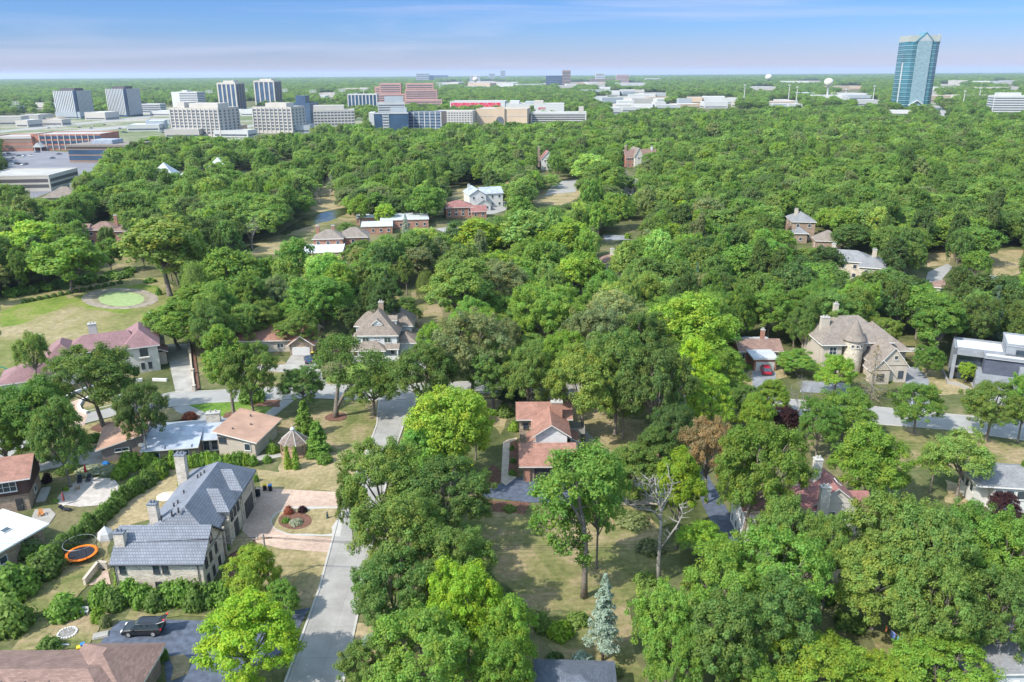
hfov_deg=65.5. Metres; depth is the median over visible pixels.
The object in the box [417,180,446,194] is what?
maple tree
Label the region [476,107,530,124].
shopping mall
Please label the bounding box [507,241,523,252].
oak tree
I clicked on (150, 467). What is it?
hedge bush
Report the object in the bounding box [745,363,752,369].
shrub
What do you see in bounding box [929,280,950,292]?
garden house
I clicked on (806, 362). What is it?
maple tree
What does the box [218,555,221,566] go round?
window
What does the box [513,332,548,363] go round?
maple tree
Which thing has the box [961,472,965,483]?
window
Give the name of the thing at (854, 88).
building
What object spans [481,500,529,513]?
flowerbed
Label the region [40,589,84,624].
shrub
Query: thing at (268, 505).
driveway
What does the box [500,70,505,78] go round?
skyline block
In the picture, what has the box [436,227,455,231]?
driveway
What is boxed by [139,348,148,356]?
window
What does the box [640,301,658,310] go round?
maple tree
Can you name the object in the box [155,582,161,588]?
window
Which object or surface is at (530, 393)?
kerb
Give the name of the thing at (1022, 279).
oak tree
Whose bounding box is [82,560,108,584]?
patio wall
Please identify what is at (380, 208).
maple tree
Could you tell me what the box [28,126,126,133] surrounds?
road
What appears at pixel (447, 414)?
maple tree
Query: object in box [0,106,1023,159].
woodland
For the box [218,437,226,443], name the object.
window
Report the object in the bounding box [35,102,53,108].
building
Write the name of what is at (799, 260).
oak tree
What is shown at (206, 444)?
window
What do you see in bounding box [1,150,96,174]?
parking lot
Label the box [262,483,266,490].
wheelie bin
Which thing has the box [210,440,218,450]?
window
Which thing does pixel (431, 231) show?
oak tree
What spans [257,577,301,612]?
maple tree
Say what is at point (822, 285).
oak tree
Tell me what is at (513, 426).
shrub
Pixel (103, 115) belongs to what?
building
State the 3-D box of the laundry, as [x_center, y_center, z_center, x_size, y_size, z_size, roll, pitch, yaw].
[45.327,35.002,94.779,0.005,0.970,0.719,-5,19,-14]
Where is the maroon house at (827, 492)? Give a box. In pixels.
[730,455,869,562]
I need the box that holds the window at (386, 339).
[384,337,390,342]
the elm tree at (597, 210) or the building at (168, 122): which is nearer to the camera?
the elm tree at (597, 210)
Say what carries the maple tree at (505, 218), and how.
on the ground at (676, 562)
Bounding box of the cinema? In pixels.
[534,100,563,110]
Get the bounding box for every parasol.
[61,492,65,505]
[157,491,172,500]
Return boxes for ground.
[0,72,1023,681]
[0,107,276,140]
[355,114,589,123]
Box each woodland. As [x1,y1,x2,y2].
[0,73,1023,119]
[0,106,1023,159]
[0,135,1023,254]
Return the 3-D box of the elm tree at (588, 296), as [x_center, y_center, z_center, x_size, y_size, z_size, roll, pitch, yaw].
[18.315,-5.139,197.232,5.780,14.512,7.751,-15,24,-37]
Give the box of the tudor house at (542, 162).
[538,146,558,169]
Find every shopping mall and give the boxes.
[450,100,506,107]
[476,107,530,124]
[506,100,533,106]
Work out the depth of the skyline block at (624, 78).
5632.82 m
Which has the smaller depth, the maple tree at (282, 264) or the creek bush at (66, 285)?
the maple tree at (282, 264)
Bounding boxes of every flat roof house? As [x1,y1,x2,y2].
[0,509,48,569]
[304,243,344,259]
[356,211,428,233]
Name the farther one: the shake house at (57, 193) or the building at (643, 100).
the building at (643, 100)
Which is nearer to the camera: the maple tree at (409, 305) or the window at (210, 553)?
the window at (210, 553)
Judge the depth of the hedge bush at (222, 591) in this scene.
102.58 m
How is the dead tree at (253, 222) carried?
on the lawn at (266, 247)
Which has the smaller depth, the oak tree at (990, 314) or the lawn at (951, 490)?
the lawn at (951, 490)
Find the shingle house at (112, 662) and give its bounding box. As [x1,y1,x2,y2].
[0,643,166,681]
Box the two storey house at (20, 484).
[0,453,50,511]
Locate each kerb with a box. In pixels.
[9,392,1023,455]
[76,381,1023,420]
[284,399,379,681]
[343,400,417,681]
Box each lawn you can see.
[0,277,174,370]
[0,295,74,326]
[0,345,26,371]
[12,611,98,649]
[23,542,103,613]
[46,472,99,503]
[70,284,159,313]
[73,408,183,446]
[81,398,118,411]
[95,469,189,572]
[112,251,134,270]
[125,610,208,619]
[169,654,190,680]
[190,402,271,416]
[193,342,333,384]
[225,532,327,611]
[241,241,286,253]
[256,213,356,242]
[256,447,365,491]
[268,400,377,451]
[272,508,336,534]
[282,295,399,323]
[309,180,343,211]
[325,363,367,382]
[345,622,375,681]
[411,285,442,328]
[449,188,465,199]
[454,505,665,611]
[480,396,662,457]
[531,189,579,204]
[539,600,644,681]
[584,419,644,452]
[742,367,786,385]
[831,560,890,598]
[870,632,916,658]
[890,427,1023,470]
[902,340,916,354]
[921,367,971,394]
[926,244,953,266]
[944,480,967,509]
[989,249,1023,275]
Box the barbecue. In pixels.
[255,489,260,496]
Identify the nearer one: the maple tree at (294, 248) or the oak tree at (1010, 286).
the oak tree at (1010, 286)
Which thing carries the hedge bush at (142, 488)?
on the ground at (676, 562)
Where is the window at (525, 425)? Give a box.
[523,423,527,428]
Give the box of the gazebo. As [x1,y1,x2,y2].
[278,426,308,459]
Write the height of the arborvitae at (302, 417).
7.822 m
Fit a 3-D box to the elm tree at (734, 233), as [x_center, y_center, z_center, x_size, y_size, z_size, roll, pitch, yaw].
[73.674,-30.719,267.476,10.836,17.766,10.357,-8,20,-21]
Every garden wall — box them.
[66,385,93,397]
[77,396,88,413]
[152,378,167,381]
[188,343,194,384]
[191,348,199,389]
[941,369,969,388]
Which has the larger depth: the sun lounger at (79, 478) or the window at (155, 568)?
the sun lounger at (79, 478)
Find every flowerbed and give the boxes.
[90,422,113,431]
[223,411,235,417]
[223,540,255,582]
[253,399,279,406]
[278,512,311,528]
[325,412,345,420]
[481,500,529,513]
[484,465,500,487]
[506,439,518,474]
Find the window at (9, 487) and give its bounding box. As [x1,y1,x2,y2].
[0,481,17,493]
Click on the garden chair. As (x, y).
(40, 511)
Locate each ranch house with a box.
[95,415,151,461]
[212,408,281,455]
[731,327,783,370]
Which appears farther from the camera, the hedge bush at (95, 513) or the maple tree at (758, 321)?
the maple tree at (758, 321)
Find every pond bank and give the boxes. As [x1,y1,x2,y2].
[81,288,157,308]
[91,290,148,306]
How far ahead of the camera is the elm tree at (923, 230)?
288.21 m
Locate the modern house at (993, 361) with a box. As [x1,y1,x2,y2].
[948,332,1023,391]
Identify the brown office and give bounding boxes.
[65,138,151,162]
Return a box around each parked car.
[120,612,168,637]
[303,355,312,363]
[760,364,771,374]
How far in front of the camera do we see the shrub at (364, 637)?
95.09 m
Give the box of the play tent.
[97,526,112,540]
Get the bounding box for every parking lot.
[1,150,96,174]
[30,190,53,197]
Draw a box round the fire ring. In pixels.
[56,626,77,638]
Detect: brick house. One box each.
[81,214,127,244]
[107,451,256,588]
[227,324,323,355]
[312,224,369,250]
[444,200,487,217]
[785,208,816,242]
[811,230,840,248]
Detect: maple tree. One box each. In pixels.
[0,218,70,252]
[0,372,75,462]
[0,400,28,456]
[2,248,29,287]
[23,233,111,292]
[23,394,94,487]
[24,234,45,276]
[94,237,122,269]
[96,225,116,245]
[120,211,133,231]
[140,300,211,349]
[151,241,196,284]
[189,585,306,681]
[190,289,234,331]
[193,176,226,193]
[195,252,228,273]
[200,246,271,282]
[219,541,282,603]
[221,275,267,305]
[229,303,259,340]
[244,171,260,179]
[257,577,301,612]
[260,274,291,307]
[271,256,300,277]
[272,236,315,275]
[275,298,309,323]
[282,275,355,337]
[300,251,355,276]
[303,255,346,279]
[330,303,366,333]
[336,266,358,291]
[337,222,355,231]
[338,239,372,267]
[347,193,370,225]
[350,259,376,271]
[351,283,370,311]
[352,248,368,263]
[361,173,391,186]
[373,203,396,220]
[394,297,423,318]
[399,419,452,482]
[401,228,417,269]
[401,384,495,484]
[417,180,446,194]
[425,553,507,671]
[432,236,450,263]
[442,220,467,244]
[467,627,536,681]
[475,592,538,667]
[478,252,488,260]
[486,289,509,308]
[486,313,514,344]
[491,317,521,350]
[492,216,509,227]
[512,235,538,263]
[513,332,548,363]
[519,239,560,274]
[522,169,541,187]
[548,241,570,258]
[555,256,588,287]
[555,318,580,334]
[560,251,606,295]
[563,216,581,222]
[568,207,585,224]
[570,153,611,175]
[576,222,587,234]
[579,288,650,325]
[582,275,619,299]
[607,240,639,272]
[612,441,664,503]
[626,269,637,278]
[630,270,666,306]
[631,424,677,482]
[638,234,651,257]
[640,291,745,377]
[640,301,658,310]
[642,228,675,261]
[643,294,671,307]
[664,270,702,297]
[673,519,729,559]
[675,223,693,236]
[685,370,737,427]
[687,246,709,274]
[696,272,734,292]
[708,235,717,243]
[710,346,751,402]
[714,290,736,332]
[721,244,759,280]
[727,283,757,336]
[731,228,758,245]
[733,292,757,331]
[735,259,763,285]
[736,391,777,430]
[745,306,761,335]
[746,230,770,247]
[752,239,795,262]
[756,378,791,407]
[770,261,819,296]
[773,405,799,430]
[774,229,798,244]
[775,348,820,375]
[781,287,807,317]
[788,295,819,347]
[794,254,817,262]
[813,353,858,391]
[817,271,834,282]
[826,419,922,492]
[830,279,850,288]
[839,285,880,321]
[844,270,890,289]
[874,267,903,274]
[879,272,914,287]
[880,235,929,271]
[913,344,946,377]
[957,361,976,382]
[986,491,1023,517]
[996,299,1023,336]
[1000,515,1023,601]
[1002,285,1023,324]
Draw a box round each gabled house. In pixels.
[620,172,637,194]
[622,145,656,166]
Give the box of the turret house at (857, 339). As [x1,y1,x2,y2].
[801,301,910,383]
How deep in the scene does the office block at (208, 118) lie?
889.83 m
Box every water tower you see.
[765,74,771,79]
[824,78,832,95]
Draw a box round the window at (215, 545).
[214,541,218,553]
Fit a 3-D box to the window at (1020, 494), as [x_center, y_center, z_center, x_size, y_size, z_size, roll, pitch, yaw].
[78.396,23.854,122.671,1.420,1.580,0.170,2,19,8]
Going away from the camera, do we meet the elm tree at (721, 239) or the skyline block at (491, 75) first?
the elm tree at (721, 239)
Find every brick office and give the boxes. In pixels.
[0,134,35,150]
[30,131,119,150]
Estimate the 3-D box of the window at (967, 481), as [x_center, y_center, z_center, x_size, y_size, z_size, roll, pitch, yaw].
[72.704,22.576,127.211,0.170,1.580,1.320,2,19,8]
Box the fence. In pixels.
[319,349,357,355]
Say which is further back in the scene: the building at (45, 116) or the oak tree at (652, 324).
the building at (45, 116)
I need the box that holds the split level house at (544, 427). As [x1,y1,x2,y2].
[516,399,584,481]
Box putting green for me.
[99,292,143,305]
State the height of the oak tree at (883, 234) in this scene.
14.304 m
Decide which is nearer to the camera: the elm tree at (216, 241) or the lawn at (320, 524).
the lawn at (320, 524)
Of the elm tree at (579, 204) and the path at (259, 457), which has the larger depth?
the elm tree at (579, 204)
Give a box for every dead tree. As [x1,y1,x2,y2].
[247,217,257,249]
[323,171,334,196]
[622,463,693,582]
[790,374,813,413]
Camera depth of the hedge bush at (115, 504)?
124.46 m
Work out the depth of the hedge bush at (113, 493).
126.36 m
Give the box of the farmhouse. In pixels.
[351,300,424,361]
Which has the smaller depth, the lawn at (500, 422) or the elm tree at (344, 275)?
the lawn at (500, 422)
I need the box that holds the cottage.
[955,624,1023,681]
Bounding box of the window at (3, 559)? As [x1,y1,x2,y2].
[0,554,7,566]
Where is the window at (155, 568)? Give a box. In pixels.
[152,566,159,573]
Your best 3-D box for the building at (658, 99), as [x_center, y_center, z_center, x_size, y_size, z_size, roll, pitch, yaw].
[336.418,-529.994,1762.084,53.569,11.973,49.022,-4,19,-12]
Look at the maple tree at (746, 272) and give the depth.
238.27 m
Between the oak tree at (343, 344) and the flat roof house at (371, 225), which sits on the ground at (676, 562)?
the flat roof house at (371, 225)
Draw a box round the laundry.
[890,630,894,639]
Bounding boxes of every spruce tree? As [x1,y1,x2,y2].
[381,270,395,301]
[402,212,409,233]
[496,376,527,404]
[582,573,622,660]
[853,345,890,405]
[972,285,1004,341]
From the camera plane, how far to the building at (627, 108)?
1395.60 m
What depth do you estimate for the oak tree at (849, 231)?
296.50 m
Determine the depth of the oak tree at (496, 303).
199.78 m
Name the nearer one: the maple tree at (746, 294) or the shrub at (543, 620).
the shrub at (543, 620)
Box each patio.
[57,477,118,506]
[89,571,110,584]
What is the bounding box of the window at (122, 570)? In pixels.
[119,566,126,574]
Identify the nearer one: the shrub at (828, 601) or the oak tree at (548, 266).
the shrub at (828, 601)
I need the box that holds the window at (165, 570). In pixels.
[161,566,169,573]
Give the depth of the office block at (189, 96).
1700.58 m
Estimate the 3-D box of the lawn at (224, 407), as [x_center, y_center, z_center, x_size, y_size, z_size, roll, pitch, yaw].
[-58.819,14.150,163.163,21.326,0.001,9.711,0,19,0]
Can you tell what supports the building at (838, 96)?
on the ground at (676, 562)
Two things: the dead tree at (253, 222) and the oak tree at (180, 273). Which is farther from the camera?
the dead tree at (253, 222)
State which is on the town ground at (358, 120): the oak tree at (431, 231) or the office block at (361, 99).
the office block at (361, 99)
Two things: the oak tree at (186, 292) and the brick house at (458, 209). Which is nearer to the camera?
the oak tree at (186, 292)
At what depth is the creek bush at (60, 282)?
259.30 m
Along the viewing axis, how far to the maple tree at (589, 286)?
219.59 m
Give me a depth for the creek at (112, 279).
268.26 m
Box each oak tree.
[0,236,18,254]
[0,253,40,285]
[0,264,12,286]
[2,245,22,283]
[23,247,48,279]
[40,340,140,427]
[110,380,170,441]
[131,234,148,269]
[162,278,250,313]
[178,261,204,289]
[182,297,240,348]
[199,257,210,277]
[202,214,222,222]
[210,217,243,239]
[217,339,280,410]
[228,234,246,251]
[231,297,287,330]
[258,255,277,275]
[271,310,324,340]
[275,363,329,402]
[276,272,301,309]
[299,284,332,313]
[308,331,413,417]
[332,636,402,681]
[334,435,425,539]
[334,466,362,540]
[343,366,399,414]
[344,487,455,596]
[346,246,364,269]
[349,540,439,635]
[359,239,408,266]
[362,598,474,681]
[364,262,398,288]
[370,244,397,266]
[371,233,408,259]
[381,339,460,410]
[387,260,406,279]
[396,231,405,239]
[398,451,497,532]
[407,518,500,623]
[412,226,436,240]
[416,320,446,345]
[429,306,516,390]
[443,282,464,313]
[450,305,501,351]
[457,400,497,459]
[462,341,518,411]
[464,216,483,224]
[479,258,529,297]
[481,249,520,269]
[482,252,500,265]
[484,294,510,314]
[488,241,509,252]
[488,248,507,253]
[498,339,554,401]
[505,254,536,276]
[505,298,544,333]
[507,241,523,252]
[507,277,585,335]
[525,437,625,599]
[534,233,553,242]
[534,260,561,289]
[539,329,586,399]
[542,271,569,289]
[542,342,619,441]
[557,301,645,364]
[566,445,631,568]
[573,176,592,190]
[574,229,599,254]
[582,325,654,434]
[594,232,603,247]
[598,383,646,438]
[611,341,701,420]
[612,310,679,367]
[621,258,643,275]
[623,576,711,681]
[626,239,648,257]
[636,215,667,236]
[642,618,704,681]
[643,276,678,301]
[646,247,666,264]
[646,402,697,471]
[652,209,671,225]
[655,224,672,239]
[655,257,697,282]
[669,237,696,260]
[669,583,772,681]
[674,232,703,248]
[677,414,736,503]
[679,533,769,641]
[683,235,701,250]
[687,272,727,291]
[693,236,723,255]
[697,287,732,315]
[699,208,717,221]
[701,253,731,279]
[703,294,731,335]
[704,220,727,234]
[706,226,721,235]
[713,419,821,544]
[715,646,779,681]
[724,522,835,616]
[728,275,751,297]
[729,384,763,422]
[731,566,825,674]
[732,220,758,231]
[737,206,762,221]
[740,213,771,227]
[744,287,798,337]
[745,271,777,296]
[747,217,765,229]
[747,491,823,572]
[760,272,788,294]
[761,279,785,293]
[765,619,883,681]
[769,227,781,242]
[776,310,799,346]
[786,252,811,265]
[789,513,833,559]
[791,263,847,285]
[798,287,868,321]
[798,395,845,456]
[803,278,837,315]
[808,260,852,281]
[809,510,853,609]
[815,384,878,448]
[824,527,928,630]
[829,222,871,249]
[835,279,882,318]
[840,489,965,614]
[849,647,908,681]
[862,280,883,317]
[868,317,905,339]
[870,225,898,248]
[870,234,892,253]
[872,499,981,612]
[875,290,907,319]
[876,217,894,250]
[880,278,912,323]
[882,270,912,278]
[884,275,934,330]
[886,587,951,646]
[886,629,1007,681]
[887,380,948,433]
[888,237,927,271]
[889,555,991,660]
[897,226,903,235]
[908,305,969,335]
[917,229,932,249]
[929,496,1017,570]
[935,290,953,295]
[941,265,973,290]
[945,227,974,266]
[947,563,1023,664]
[954,270,1011,308]
[956,289,999,338]
[958,379,1023,439]
[959,292,1005,339]
[961,249,994,274]
[964,511,1023,611]
[989,276,1022,306]
[996,273,1019,281]
[1000,372,1023,442]
[1017,254,1023,273]
[1019,276,1023,286]
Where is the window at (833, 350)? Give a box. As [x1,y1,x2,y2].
[828,347,836,355]
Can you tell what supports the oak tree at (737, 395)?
on the ground at (676, 562)
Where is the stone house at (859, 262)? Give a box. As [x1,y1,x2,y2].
[832,242,886,279]
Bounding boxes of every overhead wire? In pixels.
[0,537,251,543]
[0,537,259,539]
[27,537,255,541]
[260,537,702,549]
[268,537,699,547]
[276,537,718,545]
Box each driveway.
[39,448,102,471]
[65,396,86,433]
[100,608,308,681]
[166,344,192,393]
[242,487,338,551]
[244,355,346,388]
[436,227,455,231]
[482,477,596,502]
[486,201,506,213]
[603,235,629,240]
[700,468,738,542]
[753,371,775,389]
[800,381,849,393]
[906,367,929,413]
[970,382,1016,405]
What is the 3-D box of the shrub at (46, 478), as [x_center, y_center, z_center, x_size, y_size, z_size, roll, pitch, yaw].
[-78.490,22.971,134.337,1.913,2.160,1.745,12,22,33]
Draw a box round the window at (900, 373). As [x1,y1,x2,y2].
[897,371,903,377]
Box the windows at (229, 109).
[219,109,239,128]
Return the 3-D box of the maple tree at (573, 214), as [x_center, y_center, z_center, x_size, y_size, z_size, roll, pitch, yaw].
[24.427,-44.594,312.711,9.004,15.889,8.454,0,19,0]
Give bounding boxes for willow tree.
[179,260,208,288]
[415,270,433,302]
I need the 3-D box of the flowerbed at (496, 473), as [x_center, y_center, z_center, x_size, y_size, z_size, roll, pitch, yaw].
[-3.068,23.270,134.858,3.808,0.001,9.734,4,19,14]
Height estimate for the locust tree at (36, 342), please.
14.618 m
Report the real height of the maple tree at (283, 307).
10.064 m
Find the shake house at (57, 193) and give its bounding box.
[42,183,72,200]
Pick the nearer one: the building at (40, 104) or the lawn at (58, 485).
the lawn at (58, 485)
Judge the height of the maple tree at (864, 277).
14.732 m
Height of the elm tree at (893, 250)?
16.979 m
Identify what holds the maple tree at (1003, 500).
on the ground at (676, 562)
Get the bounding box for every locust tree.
[10,330,50,373]
[919,441,955,492]
[927,425,996,502]
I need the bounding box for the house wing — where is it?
[140,409,226,458]
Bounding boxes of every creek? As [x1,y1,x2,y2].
[94,275,134,282]
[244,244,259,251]
[280,208,347,234]
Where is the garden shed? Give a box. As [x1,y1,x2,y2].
[533,659,616,681]
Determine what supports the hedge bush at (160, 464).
on the ground at (676, 562)
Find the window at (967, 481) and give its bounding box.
[964,476,969,488]
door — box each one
[15,498,24,510]
[234,517,239,536]
[244,492,253,518]
[292,347,309,354]
[534,469,551,480]
[756,362,774,370]
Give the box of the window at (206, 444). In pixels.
[202,441,210,451]
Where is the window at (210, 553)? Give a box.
[209,550,212,561]
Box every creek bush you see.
[1,287,14,297]
[8,288,20,297]
[13,285,23,294]
[22,287,30,294]
[27,284,40,293]
[33,282,41,289]
[40,283,54,291]
[51,279,63,284]
[57,279,65,286]
[59,282,74,288]
[78,276,94,285]
[84,272,96,279]
[95,274,105,281]
[107,270,117,277]
[112,271,127,279]
[120,270,133,275]
[123,266,136,272]
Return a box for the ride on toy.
[76,642,84,649]
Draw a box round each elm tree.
[0,239,4,294]
[30,241,44,280]
[52,232,68,247]
[112,212,209,296]
[132,211,154,228]
[181,213,197,226]
[187,229,206,261]
[189,216,218,246]
[200,323,258,413]
[206,282,237,307]
[209,228,225,252]
[215,220,241,249]
[222,249,247,272]
[228,270,263,304]
[230,214,251,240]
[323,262,357,291]
[354,261,377,288]
[356,277,375,312]
[366,277,401,314]
[396,255,413,294]
[404,234,428,249]
[405,245,436,277]
[416,233,438,270]
[419,257,500,310]
[427,232,453,246]
[435,249,452,262]
[439,241,479,272]
[447,295,489,338]
[452,218,503,252]
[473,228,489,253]
[497,209,549,246]
[507,250,529,265]
[515,265,535,287]
[535,218,580,253]
[544,207,563,229]
[571,200,587,223]
[573,227,595,285]
[575,204,590,226]
[577,292,594,310]
[588,201,608,234]
[592,268,619,295]
[598,281,628,312]
[618,271,641,304]
[632,256,663,281]
[642,229,651,236]
[653,444,708,548]
[658,365,681,404]
[661,222,681,237]
[665,293,689,359]
[666,202,694,225]
[670,251,691,263]
[676,200,689,205]
[677,336,720,418]
[688,211,707,238]
[692,209,711,234]
[701,269,726,294]
[704,241,718,257]
[715,231,731,250]
[718,222,749,246]
[732,203,746,221]
[748,236,769,273]
[753,228,772,242]
[760,245,787,278]
[761,213,775,234]
[781,240,798,255]
[798,247,816,257]
[812,244,848,268]
[838,204,857,245]
[861,205,894,229]
[865,206,887,248]
[879,236,911,270]
[898,225,926,274]
[905,282,939,338]
[907,292,973,362]
[909,227,931,245]
[910,203,935,233]
[929,291,948,346]
[946,211,971,256]
[950,282,973,340]
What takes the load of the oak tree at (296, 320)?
on the ground at (676, 562)
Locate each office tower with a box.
[53,88,93,118]
[105,86,142,116]
[217,80,246,108]
[253,79,282,105]
[375,83,404,101]
[405,83,442,105]
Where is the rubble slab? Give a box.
[92,630,109,640]
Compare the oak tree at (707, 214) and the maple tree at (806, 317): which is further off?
the oak tree at (707, 214)
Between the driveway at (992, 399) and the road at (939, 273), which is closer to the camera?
the driveway at (992, 399)
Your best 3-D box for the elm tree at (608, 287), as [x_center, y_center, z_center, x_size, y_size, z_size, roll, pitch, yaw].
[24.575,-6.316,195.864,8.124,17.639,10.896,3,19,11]
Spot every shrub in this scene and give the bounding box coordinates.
[0,561,43,602]
[0,588,38,641]
[17,535,47,560]
[27,545,66,582]
[33,633,63,649]
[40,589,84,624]
[41,471,52,484]
[53,464,74,476]
[74,464,101,477]
[87,432,100,442]
[89,607,105,624]
[97,464,115,475]
[98,614,111,628]
[110,463,127,480]
[117,449,139,471]
[138,451,159,468]
[143,277,156,283]
[154,464,169,480]
[155,287,161,294]
[160,648,168,662]
[181,411,199,420]
[238,384,266,404]
[253,475,258,481]
[262,454,272,463]
[266,442,280,454]
[281,516,289,523]
[283,505,294,514]
[289,518,302,527]
[297,505,307,512]
[305,449,317,459]
[316,451,333,465]
[362,633,371,648]
[496,404,515,418]
[502,503,517,513]
[508,419,518,432]
[508,469,516,475]
[510,458,515,463]
[533,610,551,635]
[546,619,575,644]
[546,651,563,658]
[564,610,589,630]
[571,649,593,659]
[614,509,650,532]
[615,662,621,678]
[624,233,630,238]
[631,570,656,587]
[635,536,667,558]
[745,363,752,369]
[817,585,837,606]
[832,606,868,635]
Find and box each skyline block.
[416,73,428,79]
[434,75,447,77]
[470,75,479,80]
[489,73,494,80]
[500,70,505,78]
[546,76,561,84]
[562,70,570,84]
[590,79,613,81]
[595,73,604,78]
[616,75,628,82]
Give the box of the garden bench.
[74,606,88,614]
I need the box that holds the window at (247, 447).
[244,443,250,450]
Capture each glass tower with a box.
[293,95,317,123]
[891,29,941,107]
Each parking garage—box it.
[0,168,78,191]
[531,106,585,122]
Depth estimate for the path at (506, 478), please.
140.00 m
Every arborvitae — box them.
[283,445,291,469]
[291,445,301,469]
[293,399,313,436]
[305,421,331,458]
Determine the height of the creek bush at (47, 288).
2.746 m
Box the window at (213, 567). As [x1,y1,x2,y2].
[212,564,216,575]
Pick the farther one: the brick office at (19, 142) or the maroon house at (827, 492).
the brick office at (19, 142)
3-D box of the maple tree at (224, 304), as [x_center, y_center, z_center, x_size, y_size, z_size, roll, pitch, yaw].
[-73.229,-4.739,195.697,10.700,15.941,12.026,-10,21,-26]
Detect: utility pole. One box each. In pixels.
[136,420,148,448]
[255,533,271,581]
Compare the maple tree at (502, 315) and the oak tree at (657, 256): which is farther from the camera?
the oak tree at (657, 256)
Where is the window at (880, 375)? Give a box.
[876,374,883,380]
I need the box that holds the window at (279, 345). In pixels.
[277,343,283,347]
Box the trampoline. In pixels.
[62,534,98,565]
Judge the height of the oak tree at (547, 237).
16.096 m
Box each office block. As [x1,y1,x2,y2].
[142,103,165,113]
[169,102,240,136]
[171,90,205,106]
[251,102,305,132]
[313,105,354,126]
[347,94,378,106]
[369,108,409,130]
[378,96,404,111]
[409,111,446,129]
[435,110,475,124]
[986,92,1023,113]
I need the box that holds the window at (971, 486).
[968,481,973,493]
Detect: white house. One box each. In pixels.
[152,162,179,181]
[211,157,224,167]
[463,184,503,210]
[599,247,628,277]
[960,461,1023,512]
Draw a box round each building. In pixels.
[0,115,28,124]
[15,119,42,126]
[24,114,42,118]
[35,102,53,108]
[42,114,53,118]
[42,119,70,125]
[46,117,65,118]
[55,111,84,118]
[84,111,119,119]
[126,123,163,131]
[145,119,167,128]
[146,119,170,125]
[150,110,168,115]
[164,128,202,137]
[213,129,257,136]
[238,124,246,128]
[240,109,251,115]
[295,123,313,132]
[319,93,334,98]
[468,83,495,86]
[498,83,517,86]
[554,85,572,87]
[584,89,607,95]
[586,83,604,86]
[594,97,622,103]
[606,90,619,95]
[611,107,620,113]
[613,103,630,106]
[615,83,645,85]
[616,100,633,103]
[616,106,642,111]
[617,96,643,98]
[620,89,643,92]
[620,91,634,95]
[623,98,652,103]
[628,94,654,96]
[631,104,653,108]
[640,93,666,96]
[652,101,665,103]
[653,98,676,103]
[654,104,679,108]
[669,103,699,107]
[677,98,691,102]
[687,97,702,103]
[700,101,727,107]
[702,96,724,100]
[719,98,736,103]
[750,86,776,90]
[769,101,794,102]
[769,103,789,106]
[780,81,808,82]
[781,103,802,107]
[825,95,842,98]
[826,86,849,90]
[839,93,867,94]
[845,99,877,105]
[846,95,872,98]
[849,86,860,89]
[890,110,908,114]
[931,95,950,101]
[941,84,959,85]
[948,80,967,83]
[972,81,999,83]
[1000,81,1012,84]
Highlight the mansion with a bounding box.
[0,321,167,393]
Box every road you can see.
[0,116,149,132]
[0,382,1023,456]
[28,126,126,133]
[287,399,415,681]
[542,179,578,196]
[926,264,951,281]
[933,105,945,115]
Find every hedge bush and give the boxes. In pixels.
[47,544,63,557]
[49,537,66,554]
[55,533,71,550]
[61,539,70,552]
[62,530,80,546]
[63,532,78,547]
[70,524,85,540]
[73,525,86,539]
[77,518,94,540]
[79,511,95,523]
[87,578,110,610]
[89,518,97,531]
[91,508,107,525]
[93,512,106,529]
[96,502,114,518]
[100,508,111,520]
[100,585,128,613]
[105,496,119,514]
[106,497,120,513]
[110,487,124,499]
[113,494,127,508]
[116,577,135,607]
[118,484,131,500]
[126,480,137,498]
[127,476,139,496]
[127,581,152,610]
[134,475,145,489]
[135,477,146,493]
[139,468,151,478]
[140,586,167,613]
[142,475,156,488]
[147,462,156,477]
[148,469,160,482]
[152,458,164,465]
[157,460,169,476]
[158,579,177,609]
[161,454,171,468]
[167,450,174,468]
[169,576,189,609]
[181,577,209,613]
[187,454,195,468]
[191,451,200,466]
[198,451,204,466]
[198,581,219,610]
[204,450,211,465]
[210,451,218,463]
[212,579,235,608]
[218,453,224,462]
[223,453,231,463]
[229,451,237,464]
[236,450,243,465]
[242,452,249,466]
[248,454,258,466]
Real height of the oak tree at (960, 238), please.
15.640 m
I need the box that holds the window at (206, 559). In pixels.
[205,556,208,568]
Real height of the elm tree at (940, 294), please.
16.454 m
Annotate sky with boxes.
[0,0,1023,77]
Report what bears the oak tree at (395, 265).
on the lawn at (396, 296)
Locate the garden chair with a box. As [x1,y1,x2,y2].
[38,508,43,516]
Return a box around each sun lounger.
[58,505,71,511]
[77,474,81,483]
[85,473,91,481]
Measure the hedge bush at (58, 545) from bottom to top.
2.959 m
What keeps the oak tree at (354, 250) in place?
on the ground at (676, 562)
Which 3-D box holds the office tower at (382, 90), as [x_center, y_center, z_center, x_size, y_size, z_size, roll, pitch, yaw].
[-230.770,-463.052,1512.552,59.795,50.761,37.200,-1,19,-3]
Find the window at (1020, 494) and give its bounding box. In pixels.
[1016,491,1023,500]
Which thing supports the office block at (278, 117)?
on the town ground at (139, 135)
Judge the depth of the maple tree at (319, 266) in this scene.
227.64 m
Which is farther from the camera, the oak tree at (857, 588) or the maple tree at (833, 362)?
the maple tree at (833, 362)
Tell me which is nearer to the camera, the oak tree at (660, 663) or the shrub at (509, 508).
the oak tree at (660, 663)
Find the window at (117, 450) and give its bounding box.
[114,447,129,452]
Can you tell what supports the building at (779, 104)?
on the ground at (676, 562)
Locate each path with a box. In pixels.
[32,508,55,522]
[173,405,222,419]
[256,454,281,460]
[265,400,293,415]
[271,507,343,535]
[501,438,516,484]
[578,430,593,449]
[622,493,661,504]
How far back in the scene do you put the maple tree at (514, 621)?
85.28 m

